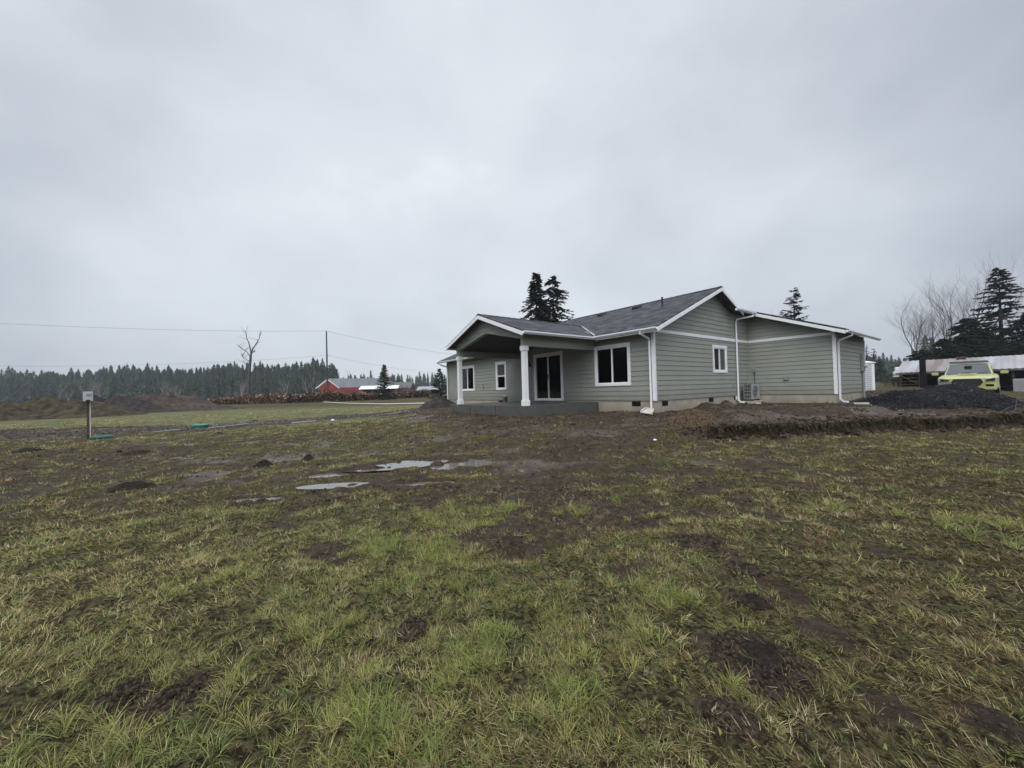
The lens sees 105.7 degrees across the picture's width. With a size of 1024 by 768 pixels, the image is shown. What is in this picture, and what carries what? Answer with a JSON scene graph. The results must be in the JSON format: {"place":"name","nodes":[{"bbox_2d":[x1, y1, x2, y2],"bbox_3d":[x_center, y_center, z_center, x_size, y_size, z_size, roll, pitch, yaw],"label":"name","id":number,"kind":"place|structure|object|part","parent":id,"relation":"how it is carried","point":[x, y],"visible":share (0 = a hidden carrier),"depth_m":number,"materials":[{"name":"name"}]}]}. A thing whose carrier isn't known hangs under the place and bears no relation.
{"place":"outdoors","nodes":[
{"label":"outdoors","id":0,"kind":"place"},
{"bbox_2d":[0,381,1023,767],"bbox_3d":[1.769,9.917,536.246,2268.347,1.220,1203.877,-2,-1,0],"label":"ground","id":1,"kind":"structure","parent":0,"point":[870,739],"depth_m":3.08,"materials":[{"name":"green plant"}]},
{"bbox_2d":[8,448,44,453],"bbox_3d":[-13.974,1.981,11.201,0.966,0.282,0.724,-1,-1,-26],"label":"molehill","id":2,"kind":"object","parent":1,"relation":"on","point":[26,450],"visible":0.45,"depth_m":11.08,"materials":[{"name":"soil"}]},
{"bbox_2d":[56,382,68,398],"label":"bare tree","id":3,"kind":"object","parent":1,"relation":"on","point":[60,389],"visible":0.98,"depth_m":119.79,"materials":[{"name":"grey plant"}]},
{"bbox_2d":[0,396,148,420],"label":"dirt mound","id":4,"kind":"object","parent":1,"relation":"on","point":[48,407],"visible":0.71,"depth_m":29.84,"materials":[{"name":"brown soil"}]},
{"bbox_2d":[83,391,92,439],"bbox_3d":[-15.431,1.309,14.123,0.190,2.070,0.255,-2,-1,42],"label":"control post","id":5,"kind":"object","parent":1,"relation":"on","point":[88,397],"visible":0.89,"depth_m":14.13,"materials":[{"name":"brown wood"}]},
{"bbox_2d":[74,374,103,394],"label":"bare tree","id":6,"kind":"object","parent":1,"relation":"on","point":[87,387],"visible":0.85,"depth_m":125.24,"materials":[{"name":"grey plant"}]},
{"bbox_2d":[86,382,108,396],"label":"bare tree","id":7,"kind":"object","parent":1,"relation":"on","point":[97,388],"visible":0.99,"depth_m":125.62,"materials":[{"name":"grey plant"}]},
{"bbox_2d":[89,435,112,439],"bbox_3d":[-15.158,1.975,14.316,0.140,0.146,0.604,-2,-1,29],"label":"drain pipe","id":8,"kind":"object","parent":1,"relation":"on","point":[100,437],"visible":0.85,"depth_m":14.26,"materials":[{"name":"green plastic"}]},
{"bbox_2d":[108,481,155,492],"bbox_3d":[-6.525,1.800,6.646,0.621,0.259,0.828,-2,-1,34],"label":"molehill","id":9,"kind":"object","parent":1,"relation":"on","point":[124,486],"visible":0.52,"depth_m":6.56,"materials":[{"name":"soil"}]},
{"bbox_2d":[78,394,187,412],"bbox_3d":[-38.114,2.056,35.988,17.250,2.387,7.360,-1,-1,-6],"label":"dirt mound","id":10,"kind":"object","parent":1,"relation":"on","point":[137,405],"visible":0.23,"depth_m":35.56,"materials":[{"name":"brown soil"}]},
{"bbox_2d":[121,450,152,455],"bbox_3d":[-10.089,1.896,10.451,0.760,0.233,0.992,-2,-1,0],"label":"molehill","id":11,"kind":"object","parent":1,"relation":"on","point":[133,452],"visible":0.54,"depth_m":10.33,"materials":[{"name":"soil"}]},
{"bbox_2d":[159,380,172,393],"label":"bare tree","id":12,"kind":"object","parent":1,"relation":"on","point":[165,388],"visible":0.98,"depth_m":122.35,"materials":[{"name":"grey plant"}]},
{"bbox_2d":[152,429,180,432],"bbox_3d":[-14.525,1.980,16.320,0.070,0.080,1.008,-2,-1,20],"label":"drain pipe","id":13,"kind":"object","parent":1,"relation":"on","point":[165,430],"visible":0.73,"depth_m":16.24,"materials":[{"name":"grey plastic"}]},
{"bbox_2d":[165,382,183,395],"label":"bare tree","id":14,"kind":"object","parent":1,"relation":"on","point":[175,389],"visible":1,"depth_m":123.10,"materials":[{"name":"grey plant"}]},
{"bbox_2d":[133,393,246,410],"bbox_3d":[-35.314,2.054,39.987,17.020,2.349,8.280,-2,-1,6],"label":"dirt mound","id":15,"kind":"object","parent":1,"relation":"on","point":[183,402],"visible":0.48,"depth_m":38.71,"materials":[{"name":"brown soil"}]},
{"bbox_2d":[0,408,415,440],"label":"trench gravel","id":16,"kind":"structure","parent":1,"relation":"on","point":[145,429],"depth_m":17.56,"materials":[{"name":"stone"}]},
{"bbox_2d":[192,424,209,428],"bbox_3d":[-14.111,1.949,17.595,0.660,0.280,0.660,-2,-1,0],"label":"septic riser","id":17,"kind":"object","parent":16,"relation":"on","point":[196,426],"visible":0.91,"depth_m":17.38,"materials":[{"name":"green plastic"}]},
{"bbox_2d":[208,423,248,428],"bbox_3d":[-13.033,1.939,17.952,0.198,0.089,1.861,-2,-1,17],"label":"drain pipe","id":18,"kind":"object","parent":16,"relation":"on","point":[229,425],"visible":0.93,"depth_m":17.87,"materials":[{"name":"grey plastic"}]},
{"bbox_2d":[237,326,260,395],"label":"bare tree","id":19,"kind":"object","parent":1,"relation":"on","point":[249,374],"visible":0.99,"depth_m":65.99,"materials":[{"name":"brown plant"}]},
{"bbox_2d":[219,497,282,501],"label":"puddle","id":20,"kind":"object","parent":1,"relation":"on","point":[269,498],"visible":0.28,"depth_m":5.72,"materials":[{"name":"grey liquid"}]},
{"bbox_2d":[252,459,272,467],"bbox_3d":[-5.273,1.746,8.235,0.506,0.283,0.380,-1,-1,-12],"label":"molehill","id":21,"kind":"object","parent":1,"relation":"on","point":[262,463],"visible":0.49,"depth_m":8.16,"materials":[{"name":"soil"}]},
{"bbox_2d":[277,379,288,394],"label":"bare tree","id":22,"kind":"object","parent":1,"relation":"on","point":[283,387],"visible":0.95,"depth_m":118.58,"materials":[{"name":"grey plant"}]},
{"bbox_2d":[291,420,314,423],"bbox_3d":[-10.198,1.868,18.953,0.090,0.100,1.129,-2,-1,36],"label":"drain pipe","id":23,"kind":"object","parent":1,"relation":"on","point":[302,422],"visible":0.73,"depth_m":18.92,"materials":[{"name":"grey plastic"}]},
{"bbox_2d":[299,376,313,392],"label":"bare tree","id":24,"kind":"object","parent":1,"relation":"on","point":[309,384],"visible":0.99,"depth_m":117.78,"materials":[{"name":"grey plant"}]},
{"bbox_2d":[301,454,313,460],"bbox_3d":[-4.629,1.723,8.766,0.380,0.303,0.506,-1,-1,-22],"label":"molehill","id":25,"kind":"object","parent":1,"relation":"on","point":[308,456],"visible":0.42,"depth_m":8.67,"materials":[{"name":"soil"}]},
{"bbox_2d":[207,388,431,403],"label":"bracken","id":26,"kind":"object","parent":1,"relation":"on","point":[319,396],"visible":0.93,"depth_m":61.79,"materials":[{"name":"brown plant"}]},
{"bbox_2d":[326,330,327,390],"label":"utility pole","id":27,"kind":"object","parent":1,"relation":"on","point":[326,362],"visible":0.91,"depth_m":71.98,"materials":[{"name":"brown wood"}]},
{"bbox_2d":[1,323,211,330],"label":"power line","id":28,"kind":"object","parent":27,"relation":"attached to","point":[121,328],"visible":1,"depth_m":63.61,"materials":[{"name":"metal"}]},
{"bbox_2d":[116,355,322,365],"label":"power line","id":29,"kind":"object","parent":27,"relation":"attached to","point":[211,362],"visible":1,"depth_m":67.45,"materials":[{"name":"metal"}]},
{"bbox_2d":[296,482,369,488],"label":"puddle","id":30,"kind":"object","parent":1,"relation":"on","point":[327,486],"visible":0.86,"depth_m":6.12,"materials":[{"name":"grey liquid"}]},
{"bbox_2d":[308,471,388,477],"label":"puddle","id":31,"kind":"object","parent":1,"relation":"on","point":[326,475],"visible":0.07,"depth_m":7.16,"materials":[{"name":"grey liquid"}]},
{"bbox_2d":[315,378,391,398],"bbox_3d":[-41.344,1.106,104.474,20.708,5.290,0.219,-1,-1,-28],"label":"barn","id":32,"kind":"structure","parent":1,"relation":"on","point":[346,385],"depth_m":103.19,"materials":[{"name":"metal"}]},
{"bbox_2d":[328,402,418,403],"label":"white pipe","id":33,"kind":"object","parent":1,"relation":"on","point":[376,403],"visible":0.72,"depth_m":41.58,"materials":[{"name":"plastic"}]},
{"bbox_2d":[358,385,398,392],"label":"lean to","id":34,"kind":"object","parent":1,"relation":"on","point":[368,389],"visible":0.34,"depth_m":94.51,"materials":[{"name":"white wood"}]},
{"bbox_2d":[373,364,398,399],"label":"spruce tree","id":35,"kind":"object","parent":1,"relation":"on","point":[384,379],"visible":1,"depth_m":65.90,"materials":[{"name":"green plant"}]},
{"bbox_2d":[346,463,430,471],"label":"puddle","id":36,"kind":"object","parent":1,"relation":"on","point":[395,466],"visible":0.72,"depth_m":7.60,"materials":[{"name":"grey liquid"}]},
{"bbox_2d":[392,382,414,395],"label":"outbuilding","id":37,"kind":"structure","parent":1,"relation":"on","point":[409,385],"depth_m":106.06,"materials":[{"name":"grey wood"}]},
{"bbox_2d":[402,384,417,397],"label":"bare bush","id":38,"kind":"object","parent":1,"relation":"on","point":[412,389],"visible":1,"depth_m":74.57,"materials":[{"name":"plant"}]},
{"bbox_2d":[398,481,452,485],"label":"puddle","id":39,"kind":"object","parent":1,"relation":"on","point":[418,483],"visible":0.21,"depth_m":6.43,"materials":[{"name":"grey liquid"}]},
{"bbox_2d":[416,386,442,394],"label":"outbuilding","id":40,"kind":"structure","parent":1,"relation":"on","point":[424,387],"depth_m":120.80,"materials":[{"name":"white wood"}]},
{"bbox_2d":[426,369,446,398],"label":"spruce tree","id":41,"kind":"object","parent":1,"relation":"on","point":[440,375],"visible":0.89,"depth_m":61.90,"materials":[{"name":"green plant"}]},
{"bbox_2d":[380,459,493,470],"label":"puddle","id":42,"kind":"object","parent":1,"relation":"on","point":[475,462],"visible":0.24,"depth_m":7.88,"materials":[{"name":"grey liquid"}]},
{"bbox_2d":[418,396,455,409],"bbox_3d":[-4.556,1.315,24.201,3.450,1.154,2.300,-1,-1,-29],"label":"dirt heap","id":43,"kind":"object","parent":1,"relation":"on","point":[438,402],"visible":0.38,"depth_m":23.68,"materials":[{"name":"grey gravel"}]},
{"bbox_2d":[0,333,1006,402],"bbox_3d":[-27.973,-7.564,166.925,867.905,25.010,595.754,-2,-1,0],"label":"forest","id":44,"kind":"object","parent":1,"relation":"on","point":[216,381],"visible":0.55,"depth_m":202.17,"materials":[{"name":"green plant"}]},
{"bbox_2d":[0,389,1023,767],"bbox_3d":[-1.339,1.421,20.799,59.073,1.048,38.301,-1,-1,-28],"label":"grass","id":45,"kind":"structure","parent":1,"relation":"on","point":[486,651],"depth_m":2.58,"materials":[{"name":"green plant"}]},
{"bbox_2d":[0,389,1023,740],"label":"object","id":46,"kind":"object","parent":1,"relation":"on","point":[410,625],"visible":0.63,"depth_m":3.60,"materials":[{"name":"brown soil"}]},
{"bbox_2d":[450,401,598,417],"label":"patio slab","id":47,"kind":"structure","parent":1,"relation":"on","point":[540,409],"depth_m":14.65,"materials":[{"name":"concrete"}]},
{"bbox_2d":[518,273,558,321],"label":"spruce tree","id":48,"kind":"object","parent":1,"relation":"on","point":[535,295],"visible":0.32,"depth_m":45.78,"materials":[{"name":"green plant"}]},
{"bbox_2d":[533,274,574,322],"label":"spruce tree","id":49,"kind":"object","parent":1,"relation":"on","point":[556,295],"visible":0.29,"depth_m":46.98,"materials":[{"name":"green plant"}]},
{"bbox_2d":[640,407,653,414],"bbox_3d":[4.567,0.896,13.022,0.400,0.080,0.720,8,9,26],"label":"splash block","id":50,"kind":"object","parent":1,"relation":"on","point":[645,410],"depth_m":12.95,"materials":[{"name":"concrete"}]},
{"bbox_2d":[436,286,880,412],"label":"house","id":51,"kind":"structure","parent":1,"relation":"on","point":[715,345],"depth_m":16.37,"materials":[{"name":"paint"}]},
{"bbox_2d":[462,365,474,390],"bbox_3d":[-2.691,-0.333,23.488,0.104,1.510,1.690,-1,-1,-37],"label":"window","id":52,"kind":"structure","parent":51,"relation":"in","point":[472,366],"depth_m":23.31,"materials":[{"name":"white paint"}]},
{"bbox_2d":[495,361,506,389],"bbox_3d":[-0.566,-0.436,20.727,0.104,1.510,0.970,-1,-1,-37],"label":"window","id":53,"kind":"structure","parent":51,"relation":"in","point":[503,362],"depth_m":20.83,"materials":[{"name":"white paint"}]},
{"bbox_2d":[533,351,563,400],"bbox_3d":[1.664,-0.335,17.804,0.120,2.190,1.970,-1,-1,-37],"label":"sliding door","id":54,"kind":"structure","parent":51,"relation":"in","point":[547,355],"depth_m":17.80,"materials":[{"name":"white paint"}]},
{"bbox_2d":[594,342,630,385],"bbox_3d":[3.861,-0.722,14.943,0.104,1.590,1.720,-1,-1,-37],"label":"window","id":55,"kind":"structure","parent":51,"relation":"in","point":[627,344],"depth_m":14.93,"materials":[{"name":"white paint"}]},
{"bbox_2d":[712,345,727,372],"bbox_3d":[8.822,-1.056,16.501,1.290,1.160,0.104,-1,-1,-37],"label":"window","id":56,"kind":"structure","parent":51,"relation":"in","point":[724,348],"depth_m":16.50,"materials":[{"name":"white paint"}]},
{"bbox_2d":[665,409,721,429],"bbox_3d":[5.153,1.219,10.893,1.955,1.050,1.046,-2,-1,3],"label":"heap","id":57,"kind":"object","parent":1,"relation":"on","point":[692,418],"visible":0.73,"depth_m":10.73,"materials":[{"name":"brown sand"}]},
{"bbox_2d":[708,404,718,407],"bbox_3d":[7.761,0.930,14.974,1.150,0.342,0.690,-1,-1,-37],"label":"dirt heap","id":58,"kind":"object","parent":1,"relation":"on","point":[713,406],"visible":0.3,"depth_m":14.82,"materials":[{"name":"brown soil"}]},
{"bbox_2d":[721,400,734,405],"bbox_3d":[8.760,0.867,15.805,1.150,0.452,0.690,-1,-1,-37],"label":"dirt heap","id":59,"kind":"object","parent":1,"relation":"on","point":[725,402],"visible":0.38,"depth_m":15.65,"materials":[{"name":"brown soil"}]},
{"bbox_2d":[739,563,754,567],"bbox_3d":[1.919,1.545,3.158,0.230,0.170,0.172,-1,-1,-10],"label":"molehill","id":60,"kind":"object","parent":1,"relation":"on","point":[745,564],"visible":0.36,"depth_m":3.15,"materials":[{"name":"soil"}]},
{"bbox_2d":[741,384,764,402],"bbox_3d":[10.875,0.402,17.558,1.100,0.830,0.600,-1,-1,-37],"label":"heat pump","id":61,"kind":"object","parent":1,"relation":"on","point":[751,392],"visible":1,"depth_m":17.34,"materials":[{"name":"paint"}]},
{"bbox_2d":[744,593,763,606],"bbox_3d":[1.669,1.538,2.673,0.190,0.183,0.253,-2,-1,3],"label":"molehill","id":62,"kind":"object","parent":1,"relation":"on","point":[757,601],"visible":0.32,"depth_m":2.64,"materials":[{"name":"soil"}]},
{"bbox_2d":[738,640,783,678],"bbox_3d":[1.354,1.536,2.112,0.328,0.191,0.437,-2,-1,27],"label":"molehill","id":63,"kind":"object","parent":1,"relation":"on","point":[761,654],"visible":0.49,"depth_m":2.08,"materials":[{"name":"soil"}]},
{"bbox_2d":[780,287,809,319],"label":"spruce tree","id":64,"kind":"object","parent":1,"relation":"on","point":[796,296],"visible":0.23,"depth_m":42.06,"materials":[{"name":"green plant"}]},
{"bbox_2d":[854,402,868,403],"bbox_3d":[13.666,0.757,15.159,0.446,0.064,0.280,-2,-1,42],"label":"splash block","id":65,"kind":"object","parent":1,"relation":"on","point":[861,402],"depth_m":15.16,"materials":[{"name":"concrete"}]},
{"bbox_2d":[707,411,1023,439],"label":"bank roots","id":66,"kind":"object","parent":1,"relation":"on","point":[994,417],"visible":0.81,"depth_m":11.01,"materials":[{"name":"brown soil"}]},
{"bbox_2d":[865,344,873,361],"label":"fir tree","id":67,"kind":"object","parent":1,"relation":"on","point":[866,357],"visible":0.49,"depth_m":94.92,"materials":[{"name":"green plant"}]},
{"bbox_2d":[866,361,875,390],"bbox_3d":[20.186,-0.499,22.502,1.080,1.760,1.080,-2,-1,24],"label":"portable toilet","id":68,"kind":"object","parent":1,"relation":"on","point":[870,377],"visible":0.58,"depth_m":21.92,"materials":[{"name":"grey paint"}]},
{"bbox_2d":[868,349,880,381],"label":"fir tree","id":69,"kind":"object","parent":1,"relation":"on","point":[875,356],"visible":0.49,"depth_m":94.94,"materials":[{"name":"green plant"}]},
{"bbox_2d":[874,358,892,382],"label":"fir tree","id":70,"kind":"object","parent":1,"relation":"on","point":[882,371],"visible":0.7,"depth_m":79.91,"materials":[{"name":"green plant"}]},
{"bbox_2d":[893,367,898,385],"bbox_3d":[38.959,-0.631,39.103,1.120,2.150,0.680,-1,-1,-29],"label":"white tank","id":71,"kind":"object","parent":1,"relation":"on","point":[895,374],"visible":0.49,"depth_m":39.11,"materials":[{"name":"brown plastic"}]},
{"bbox_2d":[883,350,939,383],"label":"tree","id":72,"kind":"object","parent":1,"relation":"on","point":[921,354],"visible":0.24,"depth_m":46.81,"materials":[{"name":"green plant"}]},
{"bbox_2d":[883,295,949,352],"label":"bare tree","id":73,"kind":"object","parent":1,"relation":"on","point":[917,344],"visible":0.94,"depth_m":52.59,"materials":[{"name":"grey plant"}]},
{"bbox_2d":[919,359,926,387],"bbox_3d":[31.730,-0.777,29.951,0.540,2.310,0.340,-1,-1,-40],"label":"gate post","id":74,"kind":"object","parent":1,"relation":"on","point":[922,371],"visible":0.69,"depth_m":29.89,"materials":[{"name":"brown wood"}]},
{"bbox_2d":[884,372,919,386],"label":"field gate","id":75,"kind":"structure","parent":74,"relation":"attached to","point":[885,382],"depth_m":32.48,"materials":[{"name":"brown wood"}]},
{"bbox_2d":[885,287,973,348],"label":"bare tree","id":76,"kind":"object","parent":1,"relation":"on","point":[949,319],"visible":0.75,"depth_m":53.18,"materials":[{"name":"grey plant"}]},
{"bbox_2d":[855,382,1023,410],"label":"gravel pile","id":77,"kind":"object","parent":1,"relation":"on","point":[954,395],"visible":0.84,"depth_m":14.22,"materials":[{"name":"grey gravel"}]},
{"bbox_2d":[925,338,971,359],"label":"fir tree","id":78,"kind":"object","parent":1,"relation":"on","point":[945,344],"visible":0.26,"depth_m":47.68,"materials":[{"name":"green plant"}]},
{"bbox_2d":[896,355,1023,387],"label":"long shed","id":79,"kind":"structure","parent":1,"relation":"on","point":[1013,365],"depth_m":33.68,"materials":[{"name":"metal"}]},
{"bbox_2d":[897,239,1023,338],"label":"bare tree","id":80,"kind":"object","parent":1,"relation":"on","point":[950,299],"visible":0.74,"depth_m":55.62,"materials":[{"name":"grey plant"}]},
{"bbox_2d":[931,360,1008,393],"bbox_3d":[23.500,-0.230,19.923,5.370,1.870,2.480,-1,-1,-38],"label":"pickup truck","id":81,"kind":"object","parent":1,"relation":"on","point":[980,373],"visible":0.69,"depth_m":18.81,"materials":[{"name":"paint"}]},
{"bbox_2d":[936,318,1008,358],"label":"fir tree","id":82,"kind":"object","parent":1,"relation":"on","point":[971,340],"visible":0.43,"depth_m":48.14,"materials":[{"name":"green plant"}]},
{"bbox_2d":[969,339,1009,355],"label":"fir tree","id":83,"kind":"object","parent":1,"relation":"on","point":[990,349],"visible":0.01,"depth_m":51.08,"materials":[{"name":"green plant"}]},
{"bbox_2d":[964,267,1023,354],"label":"fir tree","id":84,"kind":"object","parent":1,"relation":"on","point":[999,296],"visible":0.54,"depth_m":49.97,"materials":[{"name":"green plant"}]},
{"bbox_2d":[989,312,1023,356],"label":"fir tree","id":85,"kind":"object","parent":1,"relation":"on","point":[1015,344],"visible":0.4,"depth_m":47.68,"materials":[{"name":"green plant"}]},
{"bbox_2d":[999,377,1022,388],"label":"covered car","id":86,"kind":"object","parent":1,"relation":"on","point":[1005,382],"visible":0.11,"depth_m":31.60,"materials":[{"name":"black paint"}]},
{"bbox_2d":[1013,379,1023,390],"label":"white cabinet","id":87,"kind":"object","parent":1,"relation":"on","point":[1018,384],"visible":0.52,"depth_m":29.51,"materials":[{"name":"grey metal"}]},
{"bbox_3d":[38.644,0.085,29.388,0.010,0.860,0.720,-1,-1,-40],"label":"cabinet door","id":88,"kind":"part","parent":87,"relation":"part of","materials":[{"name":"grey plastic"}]},
{"bbox_2d":[0,0,1023,385],"label":"sky","id":89,"kind":"structure","parent":0,"point":[398,173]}
]}

